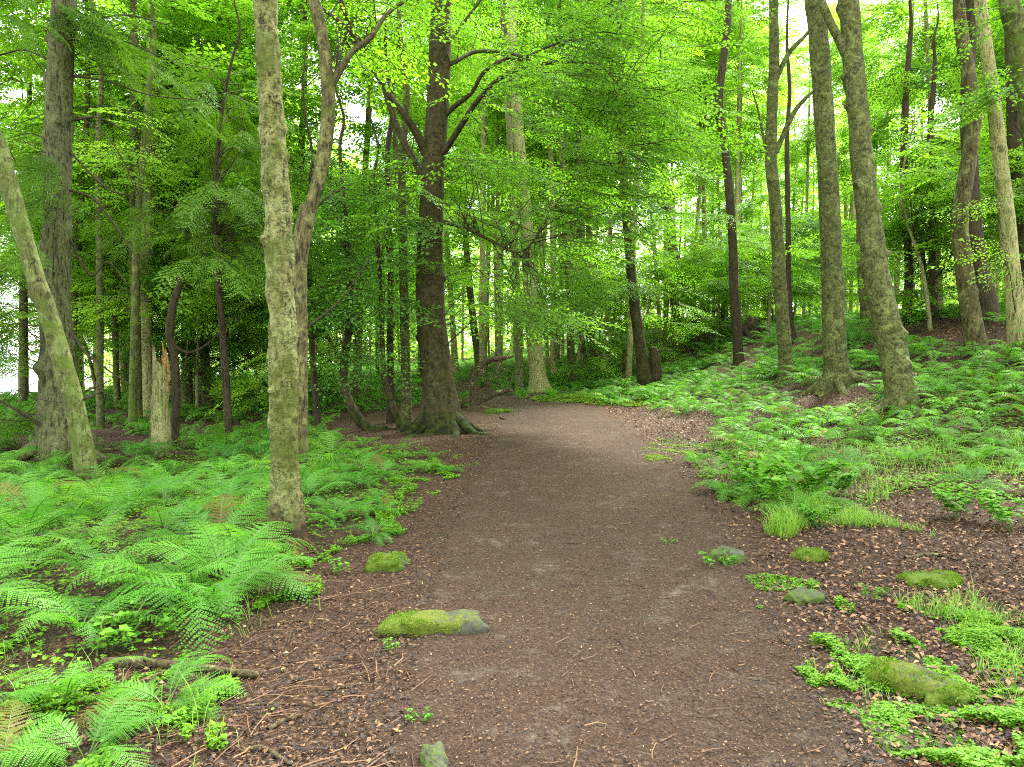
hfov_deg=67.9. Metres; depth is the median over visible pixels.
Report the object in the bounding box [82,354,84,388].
woodland tree
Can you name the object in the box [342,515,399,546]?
fern
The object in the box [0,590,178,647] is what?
fern
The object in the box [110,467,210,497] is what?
fern
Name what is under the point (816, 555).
stone
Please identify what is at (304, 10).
woodland tree
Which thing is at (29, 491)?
fern
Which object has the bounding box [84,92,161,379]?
woodland tree
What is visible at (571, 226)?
woodland tree
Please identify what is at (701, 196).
woodland tree
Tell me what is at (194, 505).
fern
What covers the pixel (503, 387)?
fern
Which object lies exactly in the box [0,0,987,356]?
sky
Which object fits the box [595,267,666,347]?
woodland tree
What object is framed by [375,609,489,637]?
stone
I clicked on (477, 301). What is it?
woodland tree
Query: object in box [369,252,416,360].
woodland tree
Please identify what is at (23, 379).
woodland tree
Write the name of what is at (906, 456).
fern
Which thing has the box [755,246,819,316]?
woodland tree
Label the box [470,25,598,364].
woodland tree
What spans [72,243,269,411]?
woodland tree
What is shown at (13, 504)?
fern
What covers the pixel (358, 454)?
fern
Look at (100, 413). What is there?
woodland tree
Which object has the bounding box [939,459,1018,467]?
fallen stick
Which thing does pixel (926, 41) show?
woodland tree
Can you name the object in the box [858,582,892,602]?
seedling
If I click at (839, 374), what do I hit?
bank tree
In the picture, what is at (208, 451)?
fern
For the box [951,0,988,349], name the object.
bank tree
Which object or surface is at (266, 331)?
woodland tree
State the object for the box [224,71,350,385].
woodland tree
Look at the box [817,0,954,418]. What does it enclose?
bank tree
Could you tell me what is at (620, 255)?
woodland tree
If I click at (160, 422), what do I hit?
tree stump
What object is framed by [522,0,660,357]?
woodland tree
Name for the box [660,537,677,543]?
seedling
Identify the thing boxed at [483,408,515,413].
stone
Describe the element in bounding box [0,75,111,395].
woodland tree
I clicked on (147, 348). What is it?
woodland tree
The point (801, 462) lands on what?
fern
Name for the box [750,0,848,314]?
woodland tree
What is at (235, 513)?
fern
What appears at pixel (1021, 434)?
fern
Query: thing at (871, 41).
woodland tree
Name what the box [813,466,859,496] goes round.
bramble
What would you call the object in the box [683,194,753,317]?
woodland tree
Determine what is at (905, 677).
stone
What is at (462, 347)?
woodland tree
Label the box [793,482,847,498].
fern
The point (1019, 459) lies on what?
fern
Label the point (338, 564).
seedling
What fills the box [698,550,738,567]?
seedling
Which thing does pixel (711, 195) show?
woodland tree
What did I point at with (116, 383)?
woodland tree
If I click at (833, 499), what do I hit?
fern
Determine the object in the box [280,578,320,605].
seedling
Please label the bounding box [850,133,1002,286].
woodland tree
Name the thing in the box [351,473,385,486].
fern
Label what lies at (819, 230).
woodland tree
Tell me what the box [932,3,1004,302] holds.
woodland tree
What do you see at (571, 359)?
woodland tree
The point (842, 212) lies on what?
woodland tree
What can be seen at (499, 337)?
woodland tree
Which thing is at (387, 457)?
fern
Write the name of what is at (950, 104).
woodland tree
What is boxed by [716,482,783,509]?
fern
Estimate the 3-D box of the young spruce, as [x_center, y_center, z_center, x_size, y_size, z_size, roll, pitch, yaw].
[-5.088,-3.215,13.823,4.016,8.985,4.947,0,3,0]
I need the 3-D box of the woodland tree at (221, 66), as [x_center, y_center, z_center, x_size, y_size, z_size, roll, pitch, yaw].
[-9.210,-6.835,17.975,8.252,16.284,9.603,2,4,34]
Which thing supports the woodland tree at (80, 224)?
on the ground at (378, 419)
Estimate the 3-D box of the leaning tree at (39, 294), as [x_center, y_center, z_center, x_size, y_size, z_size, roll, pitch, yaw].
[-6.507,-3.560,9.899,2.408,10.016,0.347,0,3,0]
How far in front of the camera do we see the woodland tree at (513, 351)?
68.49 m
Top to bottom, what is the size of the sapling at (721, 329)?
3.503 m
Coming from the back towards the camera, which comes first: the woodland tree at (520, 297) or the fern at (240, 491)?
the woodland tree at (520, 297)
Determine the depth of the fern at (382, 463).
9.16 m
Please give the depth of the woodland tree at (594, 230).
50.45 m
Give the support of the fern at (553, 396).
on the ground at (378, 419)
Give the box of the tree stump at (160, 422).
[148,342,172,456]
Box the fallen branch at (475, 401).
[451,348,522,410]
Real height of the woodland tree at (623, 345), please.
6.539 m
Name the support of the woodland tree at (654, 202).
on the ground at (378, 419)
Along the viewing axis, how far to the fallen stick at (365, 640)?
4.05 m
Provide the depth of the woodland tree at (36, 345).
31.99 m
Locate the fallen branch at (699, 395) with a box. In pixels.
[655,386,719,402]
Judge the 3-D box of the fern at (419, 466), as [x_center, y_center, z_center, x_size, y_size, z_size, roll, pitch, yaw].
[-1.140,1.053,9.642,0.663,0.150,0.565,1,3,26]
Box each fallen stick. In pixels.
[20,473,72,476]
[95,444,149,451]
[228,702,317,710]
[239,745,290,764]
[266,713,301,730]
[268,620,326,628]
[318,681,371,691]
[345,639,390,646]
[755,422,813,431]
[774,633,799,648]
[903,552,985,566]
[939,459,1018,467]
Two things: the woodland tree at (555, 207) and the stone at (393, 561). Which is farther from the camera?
the woodland tree at (555, 207)
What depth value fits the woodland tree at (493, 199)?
42.03 m
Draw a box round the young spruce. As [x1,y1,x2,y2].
[74,0,331,437]
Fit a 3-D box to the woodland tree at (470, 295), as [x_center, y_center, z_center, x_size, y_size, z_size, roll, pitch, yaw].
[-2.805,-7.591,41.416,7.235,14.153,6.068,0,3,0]
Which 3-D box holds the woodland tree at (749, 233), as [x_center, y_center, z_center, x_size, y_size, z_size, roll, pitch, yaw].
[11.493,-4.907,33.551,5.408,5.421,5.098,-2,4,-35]
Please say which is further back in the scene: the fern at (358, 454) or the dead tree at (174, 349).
the dead tree at (174, 349)
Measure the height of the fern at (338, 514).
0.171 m
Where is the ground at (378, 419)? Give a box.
[0,317,1023,766]
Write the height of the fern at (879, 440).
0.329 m
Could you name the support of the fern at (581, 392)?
on the ground at (378, 419)
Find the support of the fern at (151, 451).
on the ground at (378, 419)
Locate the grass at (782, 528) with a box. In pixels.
[0,346,1023,766]
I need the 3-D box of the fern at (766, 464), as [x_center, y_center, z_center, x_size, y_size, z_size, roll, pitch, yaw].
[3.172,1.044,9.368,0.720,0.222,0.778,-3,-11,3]
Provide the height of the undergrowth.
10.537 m
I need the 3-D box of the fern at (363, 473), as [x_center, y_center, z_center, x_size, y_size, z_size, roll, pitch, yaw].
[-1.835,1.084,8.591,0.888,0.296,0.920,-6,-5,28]
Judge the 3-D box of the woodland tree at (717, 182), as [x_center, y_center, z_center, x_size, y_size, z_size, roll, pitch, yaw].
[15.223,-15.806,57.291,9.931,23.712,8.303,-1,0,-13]
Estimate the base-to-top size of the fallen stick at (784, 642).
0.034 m
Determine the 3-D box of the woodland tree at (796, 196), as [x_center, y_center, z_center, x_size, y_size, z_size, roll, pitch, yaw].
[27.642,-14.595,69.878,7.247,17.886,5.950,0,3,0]
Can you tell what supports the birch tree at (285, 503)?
on the ground at (378, 419)
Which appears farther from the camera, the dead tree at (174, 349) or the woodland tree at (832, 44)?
the woodland tree at (832, 44)
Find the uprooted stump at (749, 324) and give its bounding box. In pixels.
[742,314,768,343]
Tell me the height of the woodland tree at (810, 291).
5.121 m
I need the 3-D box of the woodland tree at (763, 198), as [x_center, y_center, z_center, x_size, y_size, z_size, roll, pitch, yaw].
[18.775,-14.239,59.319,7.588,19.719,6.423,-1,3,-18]
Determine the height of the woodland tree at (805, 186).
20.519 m
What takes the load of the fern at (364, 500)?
on the ground at (378, 419)
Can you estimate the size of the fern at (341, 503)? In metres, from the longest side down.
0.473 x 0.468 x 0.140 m
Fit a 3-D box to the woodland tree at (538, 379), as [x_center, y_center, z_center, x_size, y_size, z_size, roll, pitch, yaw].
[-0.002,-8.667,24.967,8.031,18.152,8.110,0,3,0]
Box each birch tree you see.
[252,0,328,556]
[293,0,475,466]
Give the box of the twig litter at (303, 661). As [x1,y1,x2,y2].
[87,423,1002,766]
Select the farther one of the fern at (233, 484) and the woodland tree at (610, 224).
the woodland tree at (610, 224)
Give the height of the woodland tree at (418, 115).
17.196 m
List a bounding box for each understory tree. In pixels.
[231,21,388,429]
[249,27,451,430]
[307,71,454,428]
[316,2,479,422]
[397,7,412,424]
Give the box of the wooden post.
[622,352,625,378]
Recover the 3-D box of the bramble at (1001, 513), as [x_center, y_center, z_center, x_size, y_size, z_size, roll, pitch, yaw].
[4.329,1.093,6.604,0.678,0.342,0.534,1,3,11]
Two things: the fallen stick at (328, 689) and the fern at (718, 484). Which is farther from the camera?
the fern at (718, 484)
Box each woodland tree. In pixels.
[0,0,162,406]
[0,0,221,408]
[0,0,232,352]
[0,0,312,416]
[0,0,339,417]
[0,1,205,393]
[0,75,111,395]
[0,113,156,390]
[0,231,110,379]
[0,243,179,395]
[13,0,161,427]
[33,2,307,318]
[36,0,320,410]
[39,88,119,389]
[70,0,204,432]
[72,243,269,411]
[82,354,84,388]
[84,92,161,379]
[95,30,262,334]
[111,0,268,408]
[113,0,430,333]
[157,214,398,423]
[180,257,384,382]
[181,4,335,368]
[190,0,510,400]
[195,213,264,378]
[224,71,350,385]
[229,270,344,387]
[254,24,370,367]
[281,0,530,396]
[298,84,373,364]
[307,260,416,398]
[323,147,447,375]
[336,137,393,353]
[352,0,503,199]
[356,109,493,377]
[362,0,497,372]
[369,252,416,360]
[388,0,556,378]
[410,113,513,365]
[410,254,475,346]
[411,77,494,368]
[411,200,472,276]
[420,0,614,389]
[423,0,568,371]
[444,198,492,359]
[446,16,546,368]
[446,226,521,354]
[449,122,517,287]
[453,26,519,357]
[454,29,505,355]
[457,0,625,391]
[469,108,561,267]
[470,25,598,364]
[472,0,658,376]
[475,239,656,386]
[477,0,609,297]
[486,194,534,352]
[489,7,607,366]
[495,0,640,385]
[495,194,560,290]
[500,8,604,361]
[500,201,523,349]
[503,218,597,327]
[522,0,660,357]
[522,4,632,361]
[525,23,618,376]
[528,90,632,373]
[532,160,607,271]
[532,202,564,357]
[536,0,716,382]
[537,4,655,334]
[538,0,708,370]
[540,229,707,370]
[541,99,631,357]
[547,181,639,318]
[548,254,645,353]
[561,272,663,366]
[589,0,714,345]
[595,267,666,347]
[598,153,686,248]
[599,25,697,338]
[625,246,712,338]
[629,1,738,332]
[632,80,733,238]
[636,174,715,290]
[649,241,774,341]
[655,0,782,322]
[657,61,761,318]
[658,225,774,345]
[666,216,771,328]
[669,0,810,242]
[669,1,765,312]
[673,115,724,307]
[676,8,780,304]
[677,75,743,317]
[683,0,810,270]
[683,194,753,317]
[686,199,855,334]
[691,25,791,192]
[700,186,760,316]
[703,227,820,321]
[706,163,769,316]
[719,65,798,313]
[727,225,821,322]
[741,268,811,315]
[742,168,818,312]
[744,213,849,315]
[748,57,817,233]
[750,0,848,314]
[754,114,842,313]
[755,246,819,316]
[758,211,888,309]
[782,0,931,312]
[782,122,842,310]
[784,0,798,343]
[785,110,1023,330]
[791,0,902,312]
[791,0,1023,317]
[793,39,895,311]
[795,208,854,313]
[797,268,847,314]
[802,243,902,315]
[808,177,855,284]
[828,0,1002,302]
[834,62,926,221]
[835,66,925,225]
[841,221,915,308]
[845,251,953,305]
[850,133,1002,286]
[877,14,954,307]
[878,93,1023,299]
[894,0,997,287]
[896,0,1023,199]
[920,6,957,136]
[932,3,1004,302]
[936,1,1023,220]
[955,213,1003,301]
[989,219,1004,302]
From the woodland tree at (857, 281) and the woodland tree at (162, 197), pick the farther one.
the woodland tree at (857, 281)
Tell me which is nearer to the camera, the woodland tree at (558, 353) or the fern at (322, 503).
the fern at (322, 503)
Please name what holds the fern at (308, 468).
on the ground at (378, 419)
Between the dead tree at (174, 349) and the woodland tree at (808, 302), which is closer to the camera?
the dead tree at (174, 349)
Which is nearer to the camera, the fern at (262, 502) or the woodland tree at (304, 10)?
the fern at (262, 502)
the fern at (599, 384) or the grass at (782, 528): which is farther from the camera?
the fern at (599, 384)
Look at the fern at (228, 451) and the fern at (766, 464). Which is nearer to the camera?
the fern at (766, 464)
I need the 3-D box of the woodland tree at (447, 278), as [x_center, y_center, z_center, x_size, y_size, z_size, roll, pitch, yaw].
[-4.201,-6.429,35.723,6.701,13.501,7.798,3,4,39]
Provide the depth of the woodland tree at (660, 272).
29.97 m
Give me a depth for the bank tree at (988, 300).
15.56 m
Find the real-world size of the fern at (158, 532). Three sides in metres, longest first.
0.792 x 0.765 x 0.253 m
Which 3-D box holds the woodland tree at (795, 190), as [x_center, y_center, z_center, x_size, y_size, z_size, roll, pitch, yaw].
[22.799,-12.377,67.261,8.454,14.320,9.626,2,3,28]
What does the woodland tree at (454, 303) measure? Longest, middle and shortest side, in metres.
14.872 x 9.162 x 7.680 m
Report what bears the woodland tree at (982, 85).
on the ground at (378, 419)
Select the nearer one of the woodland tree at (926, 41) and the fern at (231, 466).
the fern at (231, 466)
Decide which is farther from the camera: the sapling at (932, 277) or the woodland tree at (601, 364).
the woodland tree at (601, 364)
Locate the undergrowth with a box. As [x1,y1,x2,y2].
[0,300,1023,601]
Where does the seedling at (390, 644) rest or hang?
on the ground at (378, 419)
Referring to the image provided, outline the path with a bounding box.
[83,386,879,766]
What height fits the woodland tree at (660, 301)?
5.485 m
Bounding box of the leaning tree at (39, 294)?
[0,130,111,486]
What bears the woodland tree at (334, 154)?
on the ground at (378, 419)
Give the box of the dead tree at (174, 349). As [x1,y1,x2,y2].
[165,273,234,448]
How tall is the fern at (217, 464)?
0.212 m
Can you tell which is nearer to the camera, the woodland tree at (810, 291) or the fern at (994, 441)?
the fern at (994, 441)
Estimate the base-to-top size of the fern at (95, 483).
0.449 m
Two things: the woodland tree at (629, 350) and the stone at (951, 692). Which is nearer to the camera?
the stone at (951, 692)
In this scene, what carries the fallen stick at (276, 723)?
on the ground at (378, 419)
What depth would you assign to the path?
4.24 m
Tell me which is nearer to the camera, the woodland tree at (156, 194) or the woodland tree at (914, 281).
the woodland tree at (156, 194)
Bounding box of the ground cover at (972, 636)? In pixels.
[0,360,1023,766]
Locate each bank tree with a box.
[715,0,744,365]
[751,0,811,384]
[794,0,871,397]
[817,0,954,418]
[855,211,871,323]
[916,0,1023,150]
[920,0,1023,348]
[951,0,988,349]
[960,0,1000,325]
[1004,32,1023,287]
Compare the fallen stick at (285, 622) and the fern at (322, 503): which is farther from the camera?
the fern at (322, 503)
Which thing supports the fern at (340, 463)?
on the ground at (378, 419)
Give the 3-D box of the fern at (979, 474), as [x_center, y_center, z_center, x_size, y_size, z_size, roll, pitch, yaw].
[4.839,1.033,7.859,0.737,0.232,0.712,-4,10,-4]
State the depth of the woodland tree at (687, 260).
30.28 m
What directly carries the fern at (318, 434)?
on the ground at (378, 419)
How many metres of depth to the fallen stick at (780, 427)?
12.57 m
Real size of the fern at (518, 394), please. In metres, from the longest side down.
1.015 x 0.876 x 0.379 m
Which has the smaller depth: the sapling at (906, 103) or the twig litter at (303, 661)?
the twig litter at (303, 661)
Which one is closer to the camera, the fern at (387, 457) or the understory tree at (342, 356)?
the fern at (387, 457)
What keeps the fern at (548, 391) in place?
on the ground at (378, 419)
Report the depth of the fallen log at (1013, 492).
7.92 m
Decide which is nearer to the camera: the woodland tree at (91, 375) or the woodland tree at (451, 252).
the woodland tree at (91, 375)
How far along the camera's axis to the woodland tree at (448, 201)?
47.73 m
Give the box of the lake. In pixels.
[0,357,317,393]
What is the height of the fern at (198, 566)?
0.360 m
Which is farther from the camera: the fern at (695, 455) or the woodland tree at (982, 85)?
the woodland tree at (982, 85)
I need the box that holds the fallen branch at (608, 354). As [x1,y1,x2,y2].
[565,343,626,355]
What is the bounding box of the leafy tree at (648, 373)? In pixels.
[529,0,743,391]
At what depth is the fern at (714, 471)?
9.27 m
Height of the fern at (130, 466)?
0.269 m
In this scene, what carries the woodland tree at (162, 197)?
on the ground at (378, 419)
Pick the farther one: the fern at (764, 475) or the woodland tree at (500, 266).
the woodland tree at (500, 266)
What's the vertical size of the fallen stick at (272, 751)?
0.026 m
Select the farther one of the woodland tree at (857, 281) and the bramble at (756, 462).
the woodland tree at (857, 281)
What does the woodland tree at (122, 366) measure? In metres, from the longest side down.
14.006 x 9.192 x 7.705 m
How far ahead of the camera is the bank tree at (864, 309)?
24.03 m
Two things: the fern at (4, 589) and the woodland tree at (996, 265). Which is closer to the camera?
the fern at (4, 589)
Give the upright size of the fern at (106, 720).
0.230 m
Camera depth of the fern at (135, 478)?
9.74 m
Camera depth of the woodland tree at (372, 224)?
75.25 m
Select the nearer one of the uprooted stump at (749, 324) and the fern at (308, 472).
the fern at (308, 472)
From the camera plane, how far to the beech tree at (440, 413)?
13.09 m
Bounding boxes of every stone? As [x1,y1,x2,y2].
[365,551,410,572]
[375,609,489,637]
[420,741,447,766]
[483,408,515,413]
[708,545,746,564]
[783,587,824,605]
[789,546,829,562]
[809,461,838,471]
[862,655,946,701]
[896,569,964,589]
[921,675,975,706]
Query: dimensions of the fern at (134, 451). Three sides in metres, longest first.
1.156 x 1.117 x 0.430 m
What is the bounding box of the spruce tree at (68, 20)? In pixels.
[0,0,235,467]
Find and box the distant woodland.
[84,108,1004,388]
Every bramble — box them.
[715,449,789,490]
[729,464,790,511]
[762,452,850,499]
[794,502,842,528]
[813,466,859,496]
[930,481,982,520]
[965,489,1023,532]
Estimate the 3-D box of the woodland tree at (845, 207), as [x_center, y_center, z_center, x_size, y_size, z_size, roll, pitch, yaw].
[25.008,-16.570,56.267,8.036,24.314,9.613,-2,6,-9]
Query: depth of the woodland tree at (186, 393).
21.70 m
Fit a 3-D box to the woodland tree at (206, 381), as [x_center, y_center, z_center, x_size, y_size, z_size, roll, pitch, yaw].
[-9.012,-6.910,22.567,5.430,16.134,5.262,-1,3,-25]
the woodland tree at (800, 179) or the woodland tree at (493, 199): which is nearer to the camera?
the woodland tree at (493, 199)
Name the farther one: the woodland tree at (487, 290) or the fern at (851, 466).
the woodland tree at (487, 290)
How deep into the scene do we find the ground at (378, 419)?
5.54 m
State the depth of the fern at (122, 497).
7.58 m
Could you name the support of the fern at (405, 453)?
on the ground at (378, 419)
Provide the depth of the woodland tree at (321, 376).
25.12 m
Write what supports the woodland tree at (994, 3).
on the ground at (378, 419)
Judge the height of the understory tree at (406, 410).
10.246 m
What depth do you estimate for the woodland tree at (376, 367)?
41.08 m
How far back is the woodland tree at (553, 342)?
31.64 m
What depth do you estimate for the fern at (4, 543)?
5.46 m
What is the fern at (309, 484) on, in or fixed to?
on the ground at (378, 419)
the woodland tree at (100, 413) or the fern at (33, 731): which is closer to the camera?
the fern at (33, 731)
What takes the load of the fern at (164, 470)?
on the ground at (378, 419)
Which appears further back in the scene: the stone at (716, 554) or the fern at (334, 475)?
the fern at (334, 475)
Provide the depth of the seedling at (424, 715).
3.22 m
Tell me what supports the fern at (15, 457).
on the ground at (378, 419)
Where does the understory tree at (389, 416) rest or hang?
on the ground at (378, 419)
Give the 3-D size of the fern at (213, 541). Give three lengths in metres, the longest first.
1.315 x 1.301 x 0.408 m
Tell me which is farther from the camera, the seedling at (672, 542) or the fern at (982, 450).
the fern at (982, 450)
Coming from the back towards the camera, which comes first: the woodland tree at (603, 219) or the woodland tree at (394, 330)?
the woodland tree at (394, 330)
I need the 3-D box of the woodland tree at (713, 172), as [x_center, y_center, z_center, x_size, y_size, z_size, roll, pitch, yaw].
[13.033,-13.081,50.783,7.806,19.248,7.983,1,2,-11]
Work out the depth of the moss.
20.64 m
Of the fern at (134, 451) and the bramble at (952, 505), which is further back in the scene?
the fern at (134, 451)
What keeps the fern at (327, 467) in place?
on the ground at (378, 419)
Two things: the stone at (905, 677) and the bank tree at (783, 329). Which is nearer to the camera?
the stone at (905, 677)
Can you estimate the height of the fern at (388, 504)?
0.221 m
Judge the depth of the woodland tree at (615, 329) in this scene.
35.82 m
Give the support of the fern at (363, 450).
on the ground at (378, 419)
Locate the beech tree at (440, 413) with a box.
[319,0,779,437]
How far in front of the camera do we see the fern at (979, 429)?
9.99 m
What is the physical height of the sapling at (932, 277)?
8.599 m
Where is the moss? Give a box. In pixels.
[412,392,715,468]
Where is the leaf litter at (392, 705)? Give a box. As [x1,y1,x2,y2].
[0,323,1023,766]
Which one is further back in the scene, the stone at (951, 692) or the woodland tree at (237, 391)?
the woodland tree at (237, 391)
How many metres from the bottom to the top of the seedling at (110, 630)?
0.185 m
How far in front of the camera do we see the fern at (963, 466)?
8.44 m
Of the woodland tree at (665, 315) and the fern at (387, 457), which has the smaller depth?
the fern at (387, 457)
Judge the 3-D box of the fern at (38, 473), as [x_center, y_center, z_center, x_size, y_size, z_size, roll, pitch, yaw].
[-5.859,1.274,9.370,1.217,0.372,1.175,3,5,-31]
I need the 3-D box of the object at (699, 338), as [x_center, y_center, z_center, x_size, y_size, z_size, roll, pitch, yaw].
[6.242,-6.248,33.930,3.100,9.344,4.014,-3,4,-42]
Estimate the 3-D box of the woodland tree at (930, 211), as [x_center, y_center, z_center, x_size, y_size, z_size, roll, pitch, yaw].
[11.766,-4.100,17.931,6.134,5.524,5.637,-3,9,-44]
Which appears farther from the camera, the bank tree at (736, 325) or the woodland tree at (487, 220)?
the woodland tree at (487, 220)
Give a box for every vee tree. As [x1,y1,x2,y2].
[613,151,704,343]
[620,50,752,355]
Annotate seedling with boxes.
[84,611,139,656]
[120,594,184,649]
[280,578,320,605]
[328,557,350,575]
[382,637,399,649]
[405,706,433,721]
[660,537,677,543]
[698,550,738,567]
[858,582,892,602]
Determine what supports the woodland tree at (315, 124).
on the ground at (378, 419)
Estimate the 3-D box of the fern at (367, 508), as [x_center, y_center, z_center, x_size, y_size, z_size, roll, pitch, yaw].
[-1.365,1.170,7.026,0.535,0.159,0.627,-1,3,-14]
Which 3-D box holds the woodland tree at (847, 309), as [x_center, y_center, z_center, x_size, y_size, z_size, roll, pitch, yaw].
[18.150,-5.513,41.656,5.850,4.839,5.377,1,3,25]
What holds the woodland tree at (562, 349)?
on the ground at (378, 419)
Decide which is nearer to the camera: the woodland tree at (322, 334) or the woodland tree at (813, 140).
the woodland tree at (322, 334)
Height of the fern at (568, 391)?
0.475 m
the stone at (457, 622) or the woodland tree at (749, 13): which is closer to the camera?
the stone at (457, 622)
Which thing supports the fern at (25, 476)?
on the ground at (378, 419)
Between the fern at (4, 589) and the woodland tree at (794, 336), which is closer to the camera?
the fern at (4, 589)
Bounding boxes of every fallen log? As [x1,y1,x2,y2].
[100,653,258,677]
[899,482,1023,495]
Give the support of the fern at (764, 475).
on the ground at (378, 419)
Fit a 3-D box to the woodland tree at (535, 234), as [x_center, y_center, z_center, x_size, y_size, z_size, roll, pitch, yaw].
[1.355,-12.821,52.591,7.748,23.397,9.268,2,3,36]
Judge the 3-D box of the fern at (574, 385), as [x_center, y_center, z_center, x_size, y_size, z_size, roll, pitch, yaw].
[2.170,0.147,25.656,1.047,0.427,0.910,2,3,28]
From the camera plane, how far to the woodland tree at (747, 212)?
54.99 m
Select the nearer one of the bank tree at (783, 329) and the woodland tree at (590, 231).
the bank tree at (783, 329)
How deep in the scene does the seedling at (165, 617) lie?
4.10 m
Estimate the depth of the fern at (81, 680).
3.36 m
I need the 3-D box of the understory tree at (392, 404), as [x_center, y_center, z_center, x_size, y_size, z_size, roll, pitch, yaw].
[-2.380,-2.540,13.859,2.831,7.139,3.467,0,3,0]
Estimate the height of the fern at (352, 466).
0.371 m
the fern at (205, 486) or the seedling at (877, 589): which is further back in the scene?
the fern at (205, 486)
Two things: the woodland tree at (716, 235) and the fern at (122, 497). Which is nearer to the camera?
the fern at (122, 497)
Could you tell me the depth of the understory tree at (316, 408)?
14.96 m
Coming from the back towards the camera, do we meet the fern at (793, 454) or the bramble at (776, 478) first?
the fern at (793, 454)
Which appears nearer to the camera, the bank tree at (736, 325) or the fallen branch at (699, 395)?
the fallen branch at (699, 395)
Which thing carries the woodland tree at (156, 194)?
on the ground at (378, 419)
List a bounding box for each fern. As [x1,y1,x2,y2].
[0,446,50,466]
[0,450,37,468]
[0,460,72,485]
[0,463,78,495]
[0,465,25,482]
[0,471,58,505]
[0,474,56,506]
[0,481,103,526]
[0,487,77,529]
[0,495,45,521]
[0,498,113,551]
[0,536,63,628]
[0,539,22,560]
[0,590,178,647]
[0,655,153,720]
[0,691,29,701]
[0,693,174,766]
[0,700,66,766]
[1,539,158,604]
[2,446,103,475]
[46,476,114,503]
[49,481,187,502]
[55,473,208,526]
[64,548,254,630]
[68,650,246,746]
[88,546,316,663]
[90,461,169,486]
[98,436,176,467]
[103,467,232,515]
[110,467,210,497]
[111,438,191,459]
[113,520,326,617]
[117,468,174,496]
[120,494,273,566]
[122,542,263,594]
[127,459,208,477]
[133,511,236,551]
[136,498,238,530]
[140,463,188,481]
[169,466,269,507]
[180,476,268,520]
[181,438,245,468]
[188,454,267,481]
[192,437,267,471]
[198,459,240,469]
[201,477,260,498]
[219,468,270,483]
[232,439,270,459]
[234,473,303,498]
[239,500,305,513]
[241,436,269,447]
[258,468,355,505]
[262,463,331,489]
[300,463,320,477]
[301,459,345,474]
[304,495,367,524]
[307,506,363,527]
[311,429,344,437]
[311,457,353,465]
[316,448,375,462]
[316,474,351,491]
[319,471,359,484]
[319,497,364,509]
[324,465,394,492]
[331,461,361,476]
[334,451,396,477]
[336,499,392,518]
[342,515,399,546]
[349,447,373,455]
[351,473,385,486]
[351,487,393,500]
[353,492,387,504]
[354,455,407,482]
[360,463,400,480]
[361,495,407,516]
[375,452,404,460]
[382,461,417,472]
[393,450,414,458]
[399,460,445,472]
[414,450,451,461]
[430,464,465,472]
[483,382,513,390]
[511,388,535,397]
[515,385,536,394]
[534,389,571,400]
[537,386,563,395]
[551,385,579,394]
[562,381,588,390]
[570,389,594,397]
[589,379,613,387]
[673,451,724,465]
[675,360,704,371]
[688,479,753,501]
[691,456,743,475]
[695,436,770,457]
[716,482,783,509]
[724,465,808,497]
[741,461,795,470]
[748,490,829,525]
[764,444,840,463]
[785,491,824,510]
[786,487,858,506]
[788,458,854,489]
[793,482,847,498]
[812,445,889,480]
[855,436,904,455]
[878,447,943,464]
[909,443,945,455]
[914,424,984,448]
[923,458,992,475]
[933,465,1011,495]
[940,444,1019,460]
[942,415,1010,440]
[956,436,1015,451]
[994,403,1023,419]
[995,429,1023,444]
[998,450,1023,466]
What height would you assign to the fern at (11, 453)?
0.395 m
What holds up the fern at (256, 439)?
on the ground at (378, 419)
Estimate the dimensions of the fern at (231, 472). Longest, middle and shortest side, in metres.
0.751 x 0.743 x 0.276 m
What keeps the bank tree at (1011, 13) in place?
on the ground at (378, 419)
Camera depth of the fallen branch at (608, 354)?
36.35 m
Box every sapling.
[714,267,728,341]
[818,0,1006,324]
[843,1,1023,320]
[882,110,949,292]
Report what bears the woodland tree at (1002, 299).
on the ground at (378, 419)
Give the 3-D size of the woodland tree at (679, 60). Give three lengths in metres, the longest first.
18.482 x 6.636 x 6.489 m
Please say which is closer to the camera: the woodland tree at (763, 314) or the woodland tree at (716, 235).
the woodland tree at (716, 235)
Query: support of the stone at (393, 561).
on the ground at (378, 419)
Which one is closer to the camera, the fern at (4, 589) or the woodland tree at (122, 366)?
the fern at (4, 589)
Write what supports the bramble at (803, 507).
on the ground at (378, 419)
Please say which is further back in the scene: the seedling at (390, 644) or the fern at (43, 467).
the fern at (43, 467)
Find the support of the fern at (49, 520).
on the ground at (378, 419)
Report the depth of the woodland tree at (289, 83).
46.23 m
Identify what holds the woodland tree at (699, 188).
on the ground at (378, 419)
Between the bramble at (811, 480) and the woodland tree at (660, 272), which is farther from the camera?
the woodland tree at (660, 272)
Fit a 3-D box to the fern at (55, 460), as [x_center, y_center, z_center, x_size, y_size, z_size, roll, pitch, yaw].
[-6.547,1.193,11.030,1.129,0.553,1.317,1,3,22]
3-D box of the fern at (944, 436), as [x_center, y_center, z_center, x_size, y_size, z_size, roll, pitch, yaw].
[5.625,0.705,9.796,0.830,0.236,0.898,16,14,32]
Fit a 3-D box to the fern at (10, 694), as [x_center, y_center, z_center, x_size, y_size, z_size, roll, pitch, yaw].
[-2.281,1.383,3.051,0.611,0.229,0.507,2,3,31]
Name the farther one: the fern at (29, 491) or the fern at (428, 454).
the fern at (428, 454)

